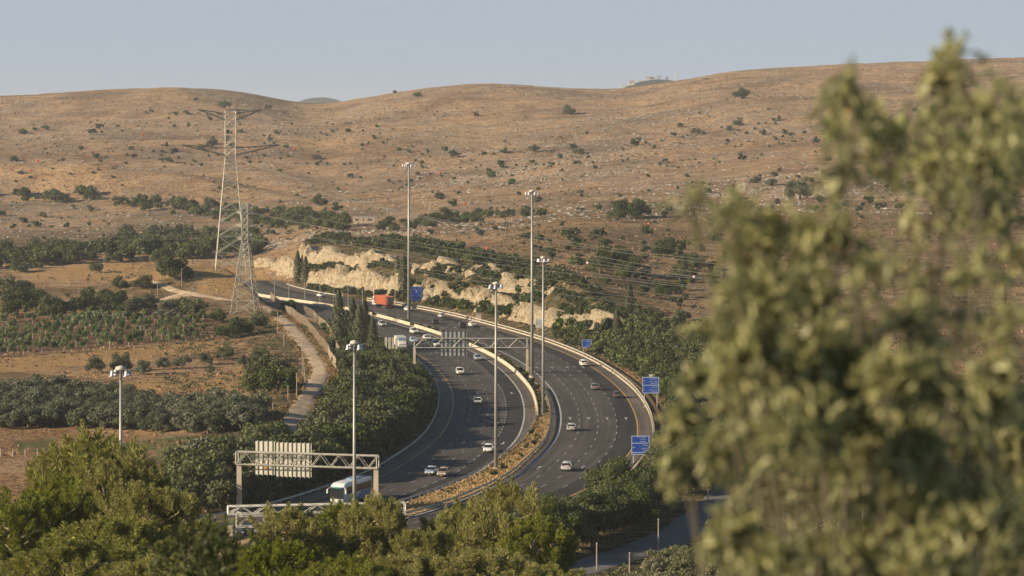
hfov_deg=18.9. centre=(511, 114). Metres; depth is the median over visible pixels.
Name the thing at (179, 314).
young tree
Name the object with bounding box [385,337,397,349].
roadside sign
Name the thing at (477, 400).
car
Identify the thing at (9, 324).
young tree
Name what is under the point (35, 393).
olive tree
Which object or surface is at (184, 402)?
olive tree
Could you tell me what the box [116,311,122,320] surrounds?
young tree
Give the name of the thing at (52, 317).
young tree
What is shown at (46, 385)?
olive tree
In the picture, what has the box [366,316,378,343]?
cypress tree
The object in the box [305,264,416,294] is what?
rock face
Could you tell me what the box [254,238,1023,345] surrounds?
power line
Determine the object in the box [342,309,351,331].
cypress tree
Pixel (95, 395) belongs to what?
olive tree
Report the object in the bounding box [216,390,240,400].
olive tree
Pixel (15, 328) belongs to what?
young tree
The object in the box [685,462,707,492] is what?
oak tree
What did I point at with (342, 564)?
pine tree
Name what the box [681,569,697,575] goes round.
shrub
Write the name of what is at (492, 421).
car
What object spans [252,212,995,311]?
power line
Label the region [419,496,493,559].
pine tree
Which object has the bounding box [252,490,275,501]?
shrub
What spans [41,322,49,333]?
young tree
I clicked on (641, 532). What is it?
scrub
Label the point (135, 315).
young tree
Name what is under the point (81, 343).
young tree
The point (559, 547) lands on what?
pine tree
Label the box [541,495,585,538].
oak tree
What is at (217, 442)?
oak tree
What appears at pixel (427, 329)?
concrete barrier
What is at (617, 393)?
car
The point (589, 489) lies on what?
oak tree
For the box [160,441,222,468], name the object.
oak tree
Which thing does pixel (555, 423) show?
hard shoulder
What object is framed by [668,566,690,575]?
shrub
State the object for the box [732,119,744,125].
oak tree
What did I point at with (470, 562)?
pine tree
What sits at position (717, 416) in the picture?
oak tree
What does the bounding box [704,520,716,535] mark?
shrub
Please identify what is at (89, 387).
olive tree
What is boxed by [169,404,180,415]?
olive tree
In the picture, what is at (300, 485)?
shrub
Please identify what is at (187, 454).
oak tree
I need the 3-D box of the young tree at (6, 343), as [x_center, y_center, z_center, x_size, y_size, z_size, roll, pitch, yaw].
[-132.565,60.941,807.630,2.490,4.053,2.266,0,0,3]
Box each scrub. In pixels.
[0,63,1022,280]
[157,319,412,517]
[496,215,1023,408]
[574,374,1022,575]
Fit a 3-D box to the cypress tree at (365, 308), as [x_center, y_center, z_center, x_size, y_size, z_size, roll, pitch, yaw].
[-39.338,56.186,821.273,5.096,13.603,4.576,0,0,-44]
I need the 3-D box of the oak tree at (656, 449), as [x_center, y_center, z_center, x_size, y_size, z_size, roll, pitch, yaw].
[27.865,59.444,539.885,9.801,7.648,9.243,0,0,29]
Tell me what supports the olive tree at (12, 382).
on the ground at (204, 279)
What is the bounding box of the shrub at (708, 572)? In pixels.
[700,562,735,575]
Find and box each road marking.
[221,307,453,521]
[245,292,561,552]
[264,298,524,496]
[268,280,637,497]
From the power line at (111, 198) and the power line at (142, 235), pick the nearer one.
the power line at (142, 235)
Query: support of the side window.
in the coach
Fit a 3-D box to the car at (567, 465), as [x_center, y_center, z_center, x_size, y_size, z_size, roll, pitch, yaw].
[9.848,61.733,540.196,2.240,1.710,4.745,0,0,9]
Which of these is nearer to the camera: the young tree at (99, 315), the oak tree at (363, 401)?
the oak tree at (363, 401)
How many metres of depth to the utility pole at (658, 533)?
440.92 m
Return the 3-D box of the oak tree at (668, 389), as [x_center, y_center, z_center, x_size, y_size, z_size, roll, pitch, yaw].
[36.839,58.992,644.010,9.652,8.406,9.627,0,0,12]
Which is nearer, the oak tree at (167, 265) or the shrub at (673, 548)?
the shrub at (673, 548)
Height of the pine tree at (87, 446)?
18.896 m
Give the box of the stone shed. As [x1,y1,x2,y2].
[364,216,375,222]
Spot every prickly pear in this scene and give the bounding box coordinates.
[74,314,92,321]
[91,310,106,320]
[99,314,112,321]
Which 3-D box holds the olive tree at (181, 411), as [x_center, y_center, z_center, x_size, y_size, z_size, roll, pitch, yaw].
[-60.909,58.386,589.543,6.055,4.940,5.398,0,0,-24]
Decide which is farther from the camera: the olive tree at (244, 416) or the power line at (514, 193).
the power line at (514, 193)
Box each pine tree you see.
[0,467,109,558]
[0,484,72,571]
[0,533,145,575]
[0,557,53,575]
[23,419,151,528]
[39,509,174,575]
[70,437,173,532]
[78,478,217,569]
[103,549,230,575]
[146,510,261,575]
[166,515,245,574]
[228,536,322,575]
[247,501,362,575]
[273,550,409,575]
[304,494,390,560]
[329,488,427,569]
[375,546,458,575]
[381,526,462,559]
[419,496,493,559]
[420,543,553,575]
[433,474,556,575]
[480,509,580,575]
[515,561,592,575]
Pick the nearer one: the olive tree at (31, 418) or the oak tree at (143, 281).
the olive tree at (31, 418)
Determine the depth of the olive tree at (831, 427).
6.57 m
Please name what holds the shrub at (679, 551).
on the ground at (204, 279)
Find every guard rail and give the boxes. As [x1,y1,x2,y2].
[184,359,438,521]
[250,385,550,550]
[288,284,342,295]
[366,298,654,499]
[396,411,536,501]
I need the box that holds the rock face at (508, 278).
[497,272,564,294]
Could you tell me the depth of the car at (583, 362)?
762.30 m
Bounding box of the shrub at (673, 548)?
[668,544,689,554]
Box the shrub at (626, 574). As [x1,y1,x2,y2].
[624,572,646,575]
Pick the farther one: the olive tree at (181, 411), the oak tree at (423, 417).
the oak tree at (423, 417)
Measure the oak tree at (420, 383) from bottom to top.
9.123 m
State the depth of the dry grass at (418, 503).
537.26 m
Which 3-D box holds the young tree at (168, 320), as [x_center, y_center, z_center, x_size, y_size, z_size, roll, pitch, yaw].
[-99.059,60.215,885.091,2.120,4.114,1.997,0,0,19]
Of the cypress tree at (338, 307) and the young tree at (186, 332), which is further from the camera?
the young tree at (186, 332)
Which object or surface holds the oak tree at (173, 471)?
on the ground at (204, 279)
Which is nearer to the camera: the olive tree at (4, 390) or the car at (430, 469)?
the car at (430, 469)
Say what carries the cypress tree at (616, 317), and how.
on the ground at (204, 279)
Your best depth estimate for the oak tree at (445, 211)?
1409.73 m
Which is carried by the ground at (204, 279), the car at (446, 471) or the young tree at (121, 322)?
the young tree at (121, 322)
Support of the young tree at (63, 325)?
on the ground at (204, 279)
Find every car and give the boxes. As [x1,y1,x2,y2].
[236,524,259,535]
[316,292,324,296]
[378,320,386,326]
[409,327,418,333]
[409,337,417,342]
[422,335,430,339]
[425,465,438,474]
[430,319,438,323]
[431,340,440,346]
[437,313,445,317]
[437,466,451,476]
[456,367,463,374]
[457,322,465,327]
[468,321,476,326]
[473,354,481,359]
[473,397,481,404]
[483,443,493,452]
[490,417,499,424]
[561,460,574,470]
[567,423,576,430]
[579,359,587,365]
[590,383,598,389]
[613,391,621,397]
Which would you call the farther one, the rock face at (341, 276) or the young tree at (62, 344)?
the rock face at (341, 276)
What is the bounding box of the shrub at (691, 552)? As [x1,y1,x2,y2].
[676,548,702,560]
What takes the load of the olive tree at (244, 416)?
on the ground at (204, 279)
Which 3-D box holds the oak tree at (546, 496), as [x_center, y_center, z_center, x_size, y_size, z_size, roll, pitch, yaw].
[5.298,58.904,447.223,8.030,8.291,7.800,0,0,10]
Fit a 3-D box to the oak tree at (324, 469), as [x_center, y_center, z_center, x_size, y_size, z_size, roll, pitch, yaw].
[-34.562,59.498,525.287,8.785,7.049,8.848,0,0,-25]
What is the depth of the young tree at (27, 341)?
811.19 m
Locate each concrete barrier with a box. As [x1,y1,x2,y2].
[258,294,372,314]
[376,314,410,324]
[414,324,440,334]
[467,342,538,415]
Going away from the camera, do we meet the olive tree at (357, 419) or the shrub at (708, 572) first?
the shrub at (708, 572)
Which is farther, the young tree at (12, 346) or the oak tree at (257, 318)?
the oak tree at (257, 318)
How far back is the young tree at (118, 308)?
928.58 m
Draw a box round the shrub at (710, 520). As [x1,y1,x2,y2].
[706,518,731,525]
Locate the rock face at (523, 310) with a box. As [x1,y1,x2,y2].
[508,302,622,328]
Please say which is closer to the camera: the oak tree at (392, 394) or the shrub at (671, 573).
the shrub at (671, 573)
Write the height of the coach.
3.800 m
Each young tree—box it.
[0,314,7,321]
[0,330,5,337]
[0,346,6,355]
[3,339,10,351]
[6,320,14,328]
[8,331,15,339]
[8,342,16,355]
[11,324,18,332]
[14,339,22,345]
[17,331,24,338]
[20,344,26,354]
[22,321,29,330]
[23,338,31,350]
[24,334,31,346]
[28,326,35,338]
[37,339,46,352]
[38,332,43,340]
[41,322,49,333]
[48,325,55,331]
[50,313,55,319]
[50,340,58,352]
[53,321,59,333]
[57,312,62,321]
[58,329,64,336]
[59,340,66,346]
[60,322,66,328]
[64,333,71,344]
[66,325,73,333]
[69,320,77,326]
[69,342,73,351]
[72,334,79,346]
[79,340,85,349]
[80,330,87,337]
[81,320,88,328]
[85,311,91,323]
[93,331,98,338]
[94,311,102,322]
[97,339,103,349]
[99,332,107,345]
[106,335,114,347]
[109,317,114,328]
[112,303,117,312]
[113,327,120,340]
[115,305,123,311]
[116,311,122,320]
[117,319,124,327]
[117,338,123,344]
[118,331,124,337]
[124,310,130,320]
[125,333,132,345]
[129,312,138,319]
[131,318,136,325]
[132,329,138,342]
[136,318,143,328]
[136,336,142,341]
[141,308,148,317]
[143,317,151,329]
[146,305,151,314]
[148,330,154,340]
[154,323,160,332]
[154,335,159,342]
[157,318,163,327]
[159,327,165,337]
[165,316,171,328]
[165,332,172,342]
[171,321,177,327]
[172,316,179,322]
[173,332,180,341]
[176,312,183,320]
[180,319,186,330]
[182,327,190,341]
[184,315,191,326]
[188,307,195,318]
[188,325,194,334]
[193,329,199,340]
[198,308,205,314]
[199,322,206,328]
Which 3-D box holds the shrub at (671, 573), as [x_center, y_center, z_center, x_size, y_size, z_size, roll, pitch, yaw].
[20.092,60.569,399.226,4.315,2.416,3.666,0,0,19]
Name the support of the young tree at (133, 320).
on the ground at (204, 279)
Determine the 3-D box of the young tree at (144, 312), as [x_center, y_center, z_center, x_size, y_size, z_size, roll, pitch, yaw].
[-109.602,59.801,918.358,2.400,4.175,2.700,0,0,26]
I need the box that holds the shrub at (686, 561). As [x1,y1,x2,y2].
[667,553,696,568]
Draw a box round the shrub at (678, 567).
[664,565,681,571]
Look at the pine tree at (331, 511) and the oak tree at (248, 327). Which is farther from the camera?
the oak tree at (248, 327)
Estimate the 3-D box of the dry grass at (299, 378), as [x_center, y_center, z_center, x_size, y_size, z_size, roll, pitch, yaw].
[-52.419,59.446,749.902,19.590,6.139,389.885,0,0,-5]
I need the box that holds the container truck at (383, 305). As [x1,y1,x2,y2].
[372,295,393,308]
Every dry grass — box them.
[244,403,549,539]
[255,304,337,431]
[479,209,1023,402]
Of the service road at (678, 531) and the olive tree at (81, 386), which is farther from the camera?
the olive tree at (81, 386)
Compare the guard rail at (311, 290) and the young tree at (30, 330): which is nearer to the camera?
the young tree at (30, 330)
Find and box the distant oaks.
[0,184,1023,452]
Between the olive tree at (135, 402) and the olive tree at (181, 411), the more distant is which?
the olive tree at (135, 402)
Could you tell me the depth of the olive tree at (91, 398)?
634.86 m
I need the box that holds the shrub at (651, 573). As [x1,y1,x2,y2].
[646,570,666,575]
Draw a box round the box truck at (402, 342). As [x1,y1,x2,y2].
[393,335,407,348]
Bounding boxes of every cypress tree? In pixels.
[292,250,301,283]
[300,256,309,283]
[329,288,346,338]
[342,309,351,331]
[344,297,357,338]
[352,302,366,343]
[360,299,371,340]
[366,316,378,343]
[385,357,400,378]
[397,253,410,289]
[578,303,583,314]
[611,306,621,329]
[624,282,635,312]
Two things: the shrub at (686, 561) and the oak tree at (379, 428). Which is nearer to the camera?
the shrub at (686, 561)
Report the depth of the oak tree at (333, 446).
526.57 m
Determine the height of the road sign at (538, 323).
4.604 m
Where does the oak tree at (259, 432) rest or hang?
on the ground at (204, 279)
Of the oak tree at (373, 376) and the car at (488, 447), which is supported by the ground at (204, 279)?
the oak tree at (373, 376)
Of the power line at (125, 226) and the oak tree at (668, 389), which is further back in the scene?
the power line at (125, 226)
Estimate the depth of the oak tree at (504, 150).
1995.25 m
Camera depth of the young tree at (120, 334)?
841.15 m
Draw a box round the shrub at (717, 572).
[716,569,739,575]
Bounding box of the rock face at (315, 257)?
[299,242,398,267]
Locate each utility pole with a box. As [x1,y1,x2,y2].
[302,339,302,383]
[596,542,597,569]
[658,518,658,549]
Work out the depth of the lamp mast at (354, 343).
400.84 m
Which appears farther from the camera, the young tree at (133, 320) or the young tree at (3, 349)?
the young tree at (133, 320)
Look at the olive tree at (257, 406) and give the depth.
579.04 m
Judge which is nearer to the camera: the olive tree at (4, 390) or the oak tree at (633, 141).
the olive tree at (4, 390)
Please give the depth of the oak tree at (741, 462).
525.26 m
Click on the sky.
(290, 50)
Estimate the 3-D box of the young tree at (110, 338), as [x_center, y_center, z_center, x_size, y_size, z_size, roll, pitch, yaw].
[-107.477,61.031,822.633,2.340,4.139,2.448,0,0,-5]
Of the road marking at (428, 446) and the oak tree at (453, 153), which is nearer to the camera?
the road marking at (428, 446)
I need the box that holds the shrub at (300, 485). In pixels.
[289,477,308,490]
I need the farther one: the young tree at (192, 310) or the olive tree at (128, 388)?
the young tree at (192, 310)
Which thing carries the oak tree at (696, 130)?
on the ground at (204, 279)
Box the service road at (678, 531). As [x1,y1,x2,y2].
[561,471,754,575]
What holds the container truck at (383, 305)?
on the road surface at (560, 382)
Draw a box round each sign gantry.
[227,501,407,539]
[235,440,379,512]
[413,331,528,373]
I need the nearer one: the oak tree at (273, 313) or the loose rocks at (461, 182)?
the oak tree at (273, 313)
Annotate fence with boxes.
[0,449,49,456]
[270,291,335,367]
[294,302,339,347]
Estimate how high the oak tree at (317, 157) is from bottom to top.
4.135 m
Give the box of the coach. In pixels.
[326,476,371,502]
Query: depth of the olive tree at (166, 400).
621.07 m
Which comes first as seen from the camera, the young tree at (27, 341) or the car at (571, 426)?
the car at (571, 426)
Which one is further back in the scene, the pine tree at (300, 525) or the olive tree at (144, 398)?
the olive tree at (144, 398)
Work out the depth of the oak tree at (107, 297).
940.98 m
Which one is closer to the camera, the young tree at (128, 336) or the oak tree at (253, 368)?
the oak tree at (253, 368)
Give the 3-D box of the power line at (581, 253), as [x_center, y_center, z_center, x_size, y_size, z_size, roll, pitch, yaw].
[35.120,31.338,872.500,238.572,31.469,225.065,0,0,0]
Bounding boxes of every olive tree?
[0,384,11,394]
[0,388,7,394]
[0,404,11,414]
[0,408,8,414]
[0,409,24,428]
[3,393,21,400]
[4,377,22,388]
[6,386,25,394]
[6,400,21,423]
[13,392,27,397]
[13,399,29,405]
[14,404,41,426]
[19,408,42,428]
[21,380,36,386]
[21,386,40,391]
[23,389,50,400]
[25,377,43,382]
[25,395,46,407]
[31,373,42,380]
[33,377,51,386]
[33,382,48,386]
[35,405,47,426]
[37,388,50,397]
[39,385,58,393]
[40,407,63,426]
[42,400,59,409]
[46,374,69,387]
[46,400,69,425]
[48,391,67,399]
[55,394,71,400]
[56,389,74,396]
[58,397,76,422]
[63,379,85,391]
[63,401,79,413]
[63,405,94,427]
[66,381,90,391]
[68,389,88,400]
[80,401,96,424]
[84,355,105,372]
[84,397,102,403]
[85,381,99,388]
[85,384,110,392]
[85,389,106,398]
[85,399,99,403]
[86,404,113,429]
[90,401,109,426]
[91,394,114,400]
[97,395,118,403]
[99,384,122,393]
[103,380,122,387]
[104,403,125,427]
[108,351,133,369]
[110,404,133,429]
[113,388,128,396]
[114,398,131,404]
[118,383,136,392]
[121,296,143,313]
[122,393,138,402]
[122,403,148,429]
[129,389,139,396]
[132,399,153,407]
[133,393,160,404]
[134,359,151,373]
[134,413,151,431]
[137,388,161,399]
[138,392,154,399]
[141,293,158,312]
[142,405,160,416]
[145,408,169,431]
[147,397,163,402]
[150,400,169,408]
[151,413,174,431]
[153,298,179,316]
[155,357,171,368]
[160,398,172,403]
[162,391,181,401]
[166,412,179,425]
[168,400,180,406]
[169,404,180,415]
[169,409,190,432]
[171,354,192,367]
[174,399,193,414]
[176,404,198,417]
[178,436,214,449]
[179,407,198,417]
[180,392,198,400]
[181,393,205,403]
[182,409,203,432]
[188,406,226,433]
[192,401,203,410]
[193,408,212,432]
[194,387,225,401]
[196,396,216,411]
[198,352,212,363]
[203,400,221,412]
[204,364,214,372]
[214,405,238,429]
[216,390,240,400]
[220,397,232,407]
[220,401,245,411]
[225,404,253,430]
[226,394,251,403]
[234,470,263,500]
[235,355,250,365]
[240,408,264,426]
[242,398,269,420]
[243,436,262,448]
[245,391,273,409]
[245,403,269,425]
[275,454,302,489]
[330,404,352,418]
[337,412,369,425]
[340,393,367,401]
[348,368,372,380]
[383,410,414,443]
[649,25,1023,575]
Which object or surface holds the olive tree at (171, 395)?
on the ground at (204, 279)
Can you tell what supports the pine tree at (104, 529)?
on the ground at (204, 279)
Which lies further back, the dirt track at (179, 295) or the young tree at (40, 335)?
the dirt track at (179, 295)
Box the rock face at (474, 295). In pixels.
[413,276,514,317]
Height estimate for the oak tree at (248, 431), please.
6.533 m
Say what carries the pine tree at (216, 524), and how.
on the ground at (204, 279)
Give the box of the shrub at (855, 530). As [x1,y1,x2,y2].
[836,520,858,534]
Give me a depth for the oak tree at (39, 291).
954.67 m
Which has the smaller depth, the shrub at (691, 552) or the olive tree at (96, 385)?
the shrub at (691, 552)
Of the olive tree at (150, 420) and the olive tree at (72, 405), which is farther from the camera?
the olive tree at (72, 405)
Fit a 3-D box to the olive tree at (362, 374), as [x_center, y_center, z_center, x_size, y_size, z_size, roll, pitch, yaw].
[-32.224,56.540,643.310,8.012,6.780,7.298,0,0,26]
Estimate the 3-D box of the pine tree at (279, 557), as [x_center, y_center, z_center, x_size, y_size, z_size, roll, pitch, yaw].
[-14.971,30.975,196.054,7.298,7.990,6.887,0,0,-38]
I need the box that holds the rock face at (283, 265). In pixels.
[251,256,300,277]
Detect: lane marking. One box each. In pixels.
[243,300,506,534]
[250,286,597,564]
[253,288,579,522]
[264,284,616,486]
[325,315,470,481]
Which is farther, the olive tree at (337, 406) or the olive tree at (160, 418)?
the olive tree at (160, 418)
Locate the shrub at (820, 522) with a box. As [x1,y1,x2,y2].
[818,519,836,527]
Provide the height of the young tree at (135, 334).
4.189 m
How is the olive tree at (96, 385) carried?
on the ground at (204, 279)
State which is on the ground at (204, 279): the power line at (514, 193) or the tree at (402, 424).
the tree at (402, 424)
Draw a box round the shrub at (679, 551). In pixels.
[668,548,689,563]
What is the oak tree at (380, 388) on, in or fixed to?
on the ground at (204, 279)
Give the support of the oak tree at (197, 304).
on the ground at (204, 279)
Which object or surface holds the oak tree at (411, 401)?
on the ground at (204, 279)
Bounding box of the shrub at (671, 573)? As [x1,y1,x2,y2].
[654,570,679,575]
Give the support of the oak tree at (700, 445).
on the ground at (204, 279)
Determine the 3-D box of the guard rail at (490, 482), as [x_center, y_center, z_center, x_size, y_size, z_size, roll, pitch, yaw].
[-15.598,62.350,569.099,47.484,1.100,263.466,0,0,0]
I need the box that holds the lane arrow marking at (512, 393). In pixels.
[435,327,626,468]
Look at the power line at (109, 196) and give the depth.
998.27 m
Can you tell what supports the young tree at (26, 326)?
on the ground at (204, 279)
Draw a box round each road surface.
[201,298,523,546]
[208,281,616,574]
[214,300,505,538]
[257,280,636,575]
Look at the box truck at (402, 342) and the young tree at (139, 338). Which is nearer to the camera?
the box truck at (402, 342)
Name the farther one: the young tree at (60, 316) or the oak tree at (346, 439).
the young tree at (60, 316)
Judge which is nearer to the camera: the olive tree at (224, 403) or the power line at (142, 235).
the olive tree at (224, 403)
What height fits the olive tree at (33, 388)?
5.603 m
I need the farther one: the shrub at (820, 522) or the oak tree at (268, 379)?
the oak tree at (268, 379)
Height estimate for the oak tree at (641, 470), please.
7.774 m
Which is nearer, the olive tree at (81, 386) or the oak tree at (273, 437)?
the oak tree at (273, 437)
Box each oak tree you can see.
[0,240,13,254]
[0,274,26,298]
[0,287,37,313]
[15,279,34,290]
[28,288,50,309]
[29,236,43,247]
[34,294,76,319]
[68,286,100,311]
[87,128,97,132]
[89,262,103,272]
[93,288,128,309]
[111,275,127,288]
[129,273,155,289]
[155,253,193,278]
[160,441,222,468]
[161,450,228,484]
[170,454,245,511]
[173,297,205,315]
[180,448,210,462]
[187,435,234,449]
[196,448,254,474]
[199,443,255,457]
[202,460,249,506]
[205,308,226,322]
[205,448,249,460]
[207,137,217,143]
[211,433,245,448]
[213,317,243,338]
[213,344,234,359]
[217,100,231,107]
[229,450,282,498]
[236,373,262,392]
[236,421,282,442]
[240,318,255,334]
[240,353,295,388]
[241,419,287,440]
[248,310,269,328]
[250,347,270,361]
[253,432,312,468]
[257,366,299,393]
[260,429,303,442]
[262,421,292,435]
[264,104,271,108]
[269,310,282,316]
[277,299,296,310]
[293,428,323,446]
[296,403,351,430]
[300,422,358,460]
[304,448,333,481]
[305,442,336,479]
[311,415,344,428]
[311,435,359,475]
[312,194,328,205]
[313,154,322,159]
[320,373,374,403]
[321,401,356,420]
[322,420,377,459]
[322,422,384,462]
[323,378,370,405]
[324,379,360,397]
[338,395,363,404]
[338,403,391,435]
[343,394,406,426]
[343,399,391,412]
[352,388,397,399]
[356,408,371,422]
[356,422,380,443]
[358,419,387,442]
[365,392,390,400]
[366,372,386,380]
[367,365,403,377]
[367,385,383,397]
[370,391,421,419]
[373,371,406,388]
[377,378,393,387]
[382,385,434,423]
[384,402,416,436]
[385,399,419,423]
[395,384,435,414]
[400,363,428,377]
[401,373,432,389]
[403,379,436,407]
[413,92,421,97]
[432,206,453,220]
[447,149,459,156]
[500,147,507,152]
[510,512,520,524]
[527,145,539,151]
[539,491,556,501]
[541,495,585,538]
[558,498,600,543]
[559,494,583,536]
[561,104,575,114]
[571,490,622,545]
[572,148,583,153]
[581,461,625,490]
[584,481,617,493]
[587,255,612,272]
[590,483,633,530]
[590,491,624,539]
[591,484,624,493]
[594,245,628,267]
[596,463,640,485]
[605,208,626,221]
[605,455,646,471]
[612,198,645,218]
[612,266,631,278]
[614,252,641,270]
[616,483,664,531]
[617,479,656,504]
[623,479,654,523]
[630,138,639,144]
[630,205,651,216]
[631,470,671,503]
[632,466,659,488]
[639,459,681,506]
[640,450,690,486]
[644,441,699,475]
[646,431,668,453]
[651,237,677,256]
[654,279,682,296]
[659,407,683,422]
[661,371,684,393]
[662,394,702,409]
[664,377,699,399]
[668,264,693,279]
[674,389,706,400]
[677,428,705,441]
[679,251,705,268]
[683,401,710,408]
[684,441,710,474]
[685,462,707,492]
[686,435,731,481]
[687,403,706,412]
[690,128,700,133]
[694,423,725,436]
[706,407,725,420]
[707,418,727,424]
[709,390,719,398]
[714,415,749,424]
[730,448,764,478]
[731,87,750,98]
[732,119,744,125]
[784,178,814,199]
[999,478,1016,497]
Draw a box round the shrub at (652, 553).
[645,547,672,559]
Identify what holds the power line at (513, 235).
attached to the lattice tower at (227, 132)
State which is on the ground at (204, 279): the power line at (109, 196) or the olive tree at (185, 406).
the olive tree at (185, 406)
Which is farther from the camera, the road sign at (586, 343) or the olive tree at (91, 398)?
the road sign at (586, 343)
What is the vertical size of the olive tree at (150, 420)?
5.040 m
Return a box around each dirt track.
[150,280,257,301]
[159,291,193,300]
[260,306,330,431]
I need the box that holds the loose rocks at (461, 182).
[0,60,1023,254]
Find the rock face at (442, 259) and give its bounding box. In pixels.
[410,256,512,276]
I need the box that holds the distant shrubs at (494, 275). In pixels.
[0,97,1018,575]
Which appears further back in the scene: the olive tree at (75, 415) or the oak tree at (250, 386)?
the oak tree at (250, 386)
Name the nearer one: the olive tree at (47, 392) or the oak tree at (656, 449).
the oak tree at (656, 449)
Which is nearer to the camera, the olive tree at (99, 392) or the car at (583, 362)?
the olive tree at (99, 392)
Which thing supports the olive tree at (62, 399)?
on the ground at (204, 279)
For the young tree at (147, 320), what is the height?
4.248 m
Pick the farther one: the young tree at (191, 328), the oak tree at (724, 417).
the young tree at (191, 328)
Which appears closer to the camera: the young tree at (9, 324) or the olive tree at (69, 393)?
the olive tree at (69, 393)
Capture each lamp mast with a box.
[109,366,131,443]
[345,340,362,499]
[402,162,414,321]
[488,282,502,469]
[525,190,538,377]
[537,256,549,415]
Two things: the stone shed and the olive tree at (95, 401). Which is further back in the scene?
the stone shed
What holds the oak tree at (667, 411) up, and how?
on the ground at (204, 279)
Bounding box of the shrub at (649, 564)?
[640,558,663,574]
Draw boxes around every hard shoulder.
[198,308,452,522]
[258,293,559,516]
[261,297,535,457]
[269,280,655,500]
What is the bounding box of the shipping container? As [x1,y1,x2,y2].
[374,294,393,304]
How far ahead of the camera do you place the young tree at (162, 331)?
849.36 m
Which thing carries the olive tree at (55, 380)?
on the ground at (204, 279)
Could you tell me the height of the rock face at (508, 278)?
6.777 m
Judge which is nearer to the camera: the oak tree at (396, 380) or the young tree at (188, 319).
the oak tree at (396, 380)
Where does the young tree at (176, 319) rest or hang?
on the ground at (204, 279)
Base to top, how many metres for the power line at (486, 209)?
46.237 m
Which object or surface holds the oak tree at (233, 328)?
on the ground at (204, 279)
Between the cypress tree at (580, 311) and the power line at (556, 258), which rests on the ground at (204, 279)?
the cypress tree at (580, 311)
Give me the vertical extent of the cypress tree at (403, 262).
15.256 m
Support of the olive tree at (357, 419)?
on the ground at (204, 279)
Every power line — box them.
[0,163,208,215]
[0,221,243,235]
[5,110,196,175]
[6,110,259,165]
[8,164,211,217]
[26,213,235,231]
[57,229,232,238]
[108,237,233,240]
[207,113,1016,281]
[213,163,956,276]
[217,163,990,280]
[242,224,983,312]
[242,237,1018,335]
[245,212,1013,302]
[250,163,1017,297]
[252,205,1018,308]
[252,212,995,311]
[253,225,1017,327]
[254,163,1006,301]
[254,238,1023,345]
[264,110,946,259]
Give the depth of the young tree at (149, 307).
929.25 m
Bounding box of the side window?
[347,480,370,493]
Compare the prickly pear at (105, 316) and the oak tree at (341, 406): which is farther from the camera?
the prickly pear at (105, 316)
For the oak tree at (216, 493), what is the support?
on the ground at (204, 279)
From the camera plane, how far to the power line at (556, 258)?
833.27 m
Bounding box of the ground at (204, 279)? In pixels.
[0,57,1023,575]
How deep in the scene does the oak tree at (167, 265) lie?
968.19 m
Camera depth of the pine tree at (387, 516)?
236.46 m
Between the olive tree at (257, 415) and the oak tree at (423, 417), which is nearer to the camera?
the olive tree at (257, 415)
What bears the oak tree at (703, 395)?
on the ground at (204, 279)
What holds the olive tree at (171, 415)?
on the ground at (204, 279)
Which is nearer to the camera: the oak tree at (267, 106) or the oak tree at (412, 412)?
the oak tree at (412, 412)
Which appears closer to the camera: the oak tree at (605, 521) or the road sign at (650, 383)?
the oak tree at (605, 521)
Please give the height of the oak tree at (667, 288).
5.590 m
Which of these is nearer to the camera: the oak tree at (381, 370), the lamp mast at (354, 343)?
the lamp mast at (354, 343)
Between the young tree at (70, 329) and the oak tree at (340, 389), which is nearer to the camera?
the oak tree at (340, 389)
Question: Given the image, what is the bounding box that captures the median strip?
[215,314,549,556]
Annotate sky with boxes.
[0,0,1023,101]
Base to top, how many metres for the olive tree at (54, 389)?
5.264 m
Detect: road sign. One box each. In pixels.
[411,287,421,303]
[536,319,549,334]
[582,340,590,351]
[631,436,648,462]
[642,374,658,408]
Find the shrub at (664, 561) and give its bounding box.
[646,555,670,567]
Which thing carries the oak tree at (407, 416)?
on the ground at (204, 279)
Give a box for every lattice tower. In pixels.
[181,109,278,272]
[230,204,260,314]
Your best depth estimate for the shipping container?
990.48 m
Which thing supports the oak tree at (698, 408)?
on the ground at (204, 279)
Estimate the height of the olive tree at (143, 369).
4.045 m
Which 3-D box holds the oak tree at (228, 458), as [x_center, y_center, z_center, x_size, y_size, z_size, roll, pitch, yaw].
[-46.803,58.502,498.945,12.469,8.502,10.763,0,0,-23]
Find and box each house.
[353,216,368,223]
[629,80,634,84]
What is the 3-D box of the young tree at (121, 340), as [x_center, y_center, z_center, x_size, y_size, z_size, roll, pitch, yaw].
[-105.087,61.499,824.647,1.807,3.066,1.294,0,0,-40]
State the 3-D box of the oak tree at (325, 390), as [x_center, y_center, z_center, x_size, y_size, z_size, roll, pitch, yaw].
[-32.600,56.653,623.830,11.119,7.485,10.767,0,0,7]
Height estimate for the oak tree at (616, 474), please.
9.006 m
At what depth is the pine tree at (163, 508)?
216.78 m

